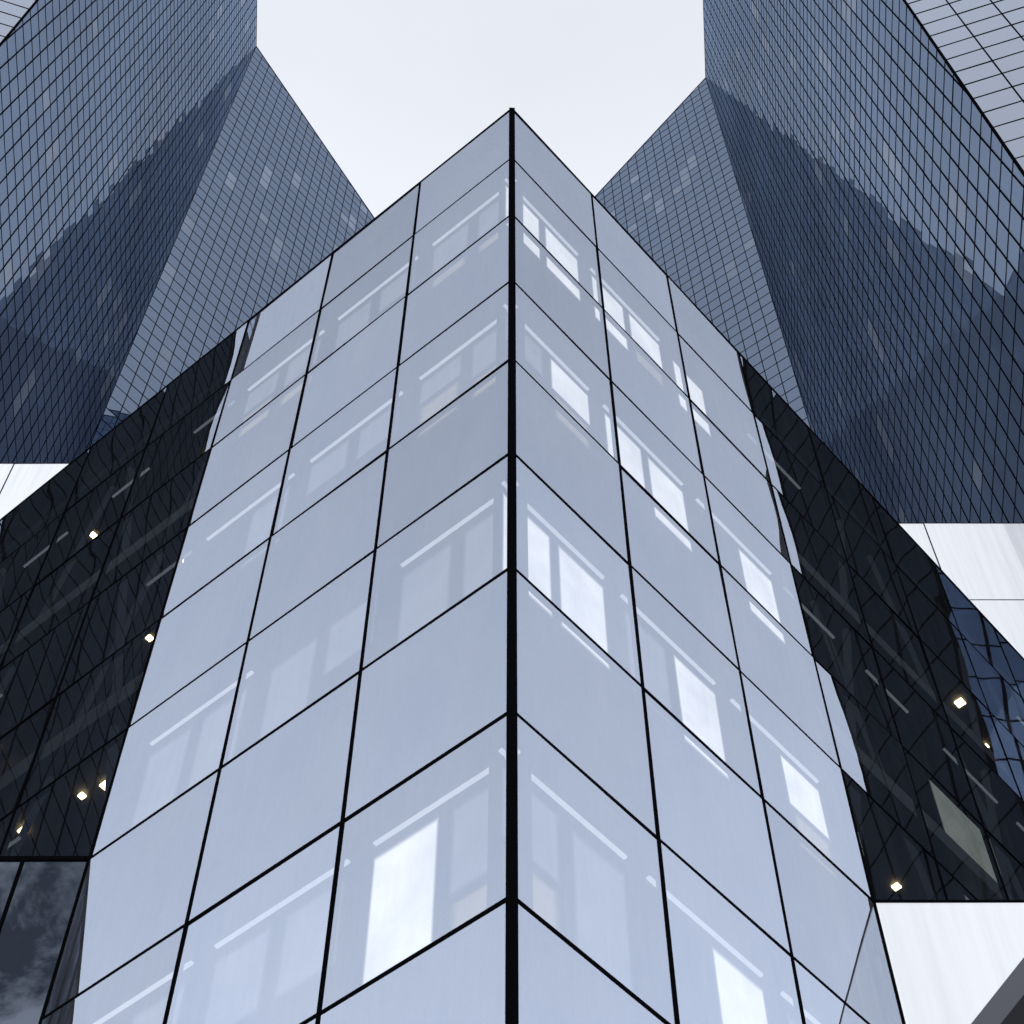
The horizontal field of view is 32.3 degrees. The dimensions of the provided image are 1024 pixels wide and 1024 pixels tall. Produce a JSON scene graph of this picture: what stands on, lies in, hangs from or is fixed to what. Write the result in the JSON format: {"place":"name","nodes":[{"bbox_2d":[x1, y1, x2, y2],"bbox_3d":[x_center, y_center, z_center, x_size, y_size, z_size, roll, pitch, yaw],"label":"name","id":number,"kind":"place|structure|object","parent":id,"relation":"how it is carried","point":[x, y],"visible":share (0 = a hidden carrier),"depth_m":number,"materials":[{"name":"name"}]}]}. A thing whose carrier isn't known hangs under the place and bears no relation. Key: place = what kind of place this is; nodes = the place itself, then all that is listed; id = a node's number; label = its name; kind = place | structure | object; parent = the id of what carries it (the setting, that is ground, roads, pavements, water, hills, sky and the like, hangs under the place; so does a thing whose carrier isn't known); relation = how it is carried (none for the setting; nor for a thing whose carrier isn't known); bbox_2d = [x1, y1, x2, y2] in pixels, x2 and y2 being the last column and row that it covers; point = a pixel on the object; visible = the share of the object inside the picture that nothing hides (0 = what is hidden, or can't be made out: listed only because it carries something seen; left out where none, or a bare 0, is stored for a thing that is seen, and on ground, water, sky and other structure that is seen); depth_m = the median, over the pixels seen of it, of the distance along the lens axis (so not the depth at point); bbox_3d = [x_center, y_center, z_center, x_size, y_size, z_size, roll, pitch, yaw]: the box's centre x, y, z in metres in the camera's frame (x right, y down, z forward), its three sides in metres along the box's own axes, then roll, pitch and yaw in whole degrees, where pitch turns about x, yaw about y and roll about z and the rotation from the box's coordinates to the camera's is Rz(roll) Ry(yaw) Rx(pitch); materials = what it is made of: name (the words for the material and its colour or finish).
{"place":"outdoors","nodes":[
{"label":"outdoors","id":0,"kind":"place"},
{"bbox_2d":[0,0,373,462],"bbox_3d":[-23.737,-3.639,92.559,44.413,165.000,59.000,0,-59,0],"label":"tower","id":1,"kind":"structure","parent":0,"point":[88,16],"depth_m":107.76,"materials":[{"name":"blue glass"}]},
{"bbox_2d":[0,0,373,462],"bbox_3d":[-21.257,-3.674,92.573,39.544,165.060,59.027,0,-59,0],"label":"window mullions","id":2,"kind":"object","parent":1,"relation":"attached to","point":[8,36],"visible":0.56,"depth_m":106.76,"materials":[{"name":"black metal"}]},
{"bbox_2d":[0,112,508,1023],"bbox_3d":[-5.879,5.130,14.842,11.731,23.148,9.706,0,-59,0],"label":"glass facade","id":3,"kind":"structure","parent":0,"point":[422,860],"depth_m":14.84,"materials":[{"name":"blue glass"}]},
{"bbox_2d":[257,0,704,217],"label":"sky","id":4,"kind":"structure","parent":0,"point":[392,89],"materials":[{"name":"white"}]},
{"bbox_2d":[515,113,1023,1023],"bbox_3d":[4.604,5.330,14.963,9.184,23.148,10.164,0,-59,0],"label":"glass facade","id":5,"kind":"structure","parent":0,"point":[589,877],"depth_m":15.65,"materials":[{"name":"blue glass"}]},
{"bbox_2d":[596,0,1023,522],"bbox_3d":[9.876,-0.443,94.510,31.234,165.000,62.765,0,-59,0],"label":"tower","id":6,"kind":"structure","parent":0,"point":[987,102],"depth_m":81.01,"materials":[{"name":"blue glass"}]},
{"bbox_2d":[595,0,1023,522],"bbox_3d":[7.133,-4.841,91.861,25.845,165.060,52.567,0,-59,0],"label":"window mullions","id":7,"kind":"object","parent":6,"relation":"attached to","point":[961,84],"visible":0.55,"depth_m":83.66,"materials":[{"name":"black metal"}]},
{"bbox_2d":[971,958,1023,1023],"bbox_3d":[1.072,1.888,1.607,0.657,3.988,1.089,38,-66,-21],"label":"street lamp","id":8,"kind":"object","parent":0,"point":[1005,1004],"visible":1,"depth_m":2.98,"materials":[{"name":"grey metal"}]},
{"label":"ground","id":9,"kind":"structure","parent":0,"visible":0},
{"bbox_2d":[0,856,89,1023],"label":"window","id":10,"kind":"structure","parent":9,"relation":"on","point":[39,895],"depth_m":14.12,"materials":[{"name":"black"}]},
{"bbox_2d":[0,159,508,1023],"bbox_3d":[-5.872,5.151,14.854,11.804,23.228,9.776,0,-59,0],"label":"window mullions","id":11,"kind":"object","parent":9,"relation":"on","point":[148,951],"visible":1,"depth_m":16.38,"materials":[{"name":"black metal"}]},
{"bbox_2d":[3,208,523,1023],"bbox_3d":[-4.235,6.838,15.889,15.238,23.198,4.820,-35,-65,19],"label":"window blinds","id":12,"kind":"object","parent":9,"relation":"on","point":[443,458],"visible":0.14,"depth_m":21.17,"materials":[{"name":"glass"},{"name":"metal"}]},
{"bbox_2d":[0,107,1023,1023],"bbox_3d":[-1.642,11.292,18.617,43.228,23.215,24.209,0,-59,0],"label":"prism corner and roof","id":13,"kind":"object","parent":9,"relation":"on","point":[406,203],"visible":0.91,"depth_m":16.09,"materials":[{"name":"black metal"}]},
{"bbox_2d":[490,232,1002,906],"bbox_3d":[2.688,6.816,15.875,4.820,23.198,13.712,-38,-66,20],"label":"window blinds","id":14,"kind":"object","parent":9,"relation":"on","point":[572,312],"visible":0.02,"depth_m":20.06,"materials":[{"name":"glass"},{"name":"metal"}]},
{"bbox_2d":[515,160,1023,1023],"bbox_3d":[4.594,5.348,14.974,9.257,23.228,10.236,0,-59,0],"label":"window mullions","id":15,"kind":"object","parent":9,"relation":"on","point":[741,674],"visible":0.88,"depth_m":17.33,"materials":[{"name":"black metal"}]},
{"bbox_2d":[874,900,1023,1023],"bbox_3d":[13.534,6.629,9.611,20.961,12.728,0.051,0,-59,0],"label":"building wall","id":16,"kind":"structure","parent":9,"relation":"on","point":[954,961],"depth_m":14.52,"materials":[{"name":"white"}]},
{"bbox_3d":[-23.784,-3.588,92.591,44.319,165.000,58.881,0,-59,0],"label":"tower","id":17,"kind":"object","parent":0,"visible":0},
{"bbox_2d":[0,463,68,518],"bbox_3d":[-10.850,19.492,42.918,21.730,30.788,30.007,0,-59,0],"label":"building wall","id":18,"kind":"structure","parent":17,"relation":"attached to","point":[20,483],"depth_m":47.50,"materials":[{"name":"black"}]},
{"bbox_3d":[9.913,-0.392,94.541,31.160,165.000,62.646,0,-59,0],"label":"tower","id":19,"kind":"object","parent":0,"visible":0},
{"bbox_2d":[899,523,1023,657],"bbox_3d":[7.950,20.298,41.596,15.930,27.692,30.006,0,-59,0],"label":"building wall","id":20,"kind":"structure","parent":19,"relation":"attached to","point":[981,565],"depth_m":44.01,"materials":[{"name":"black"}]}
]}

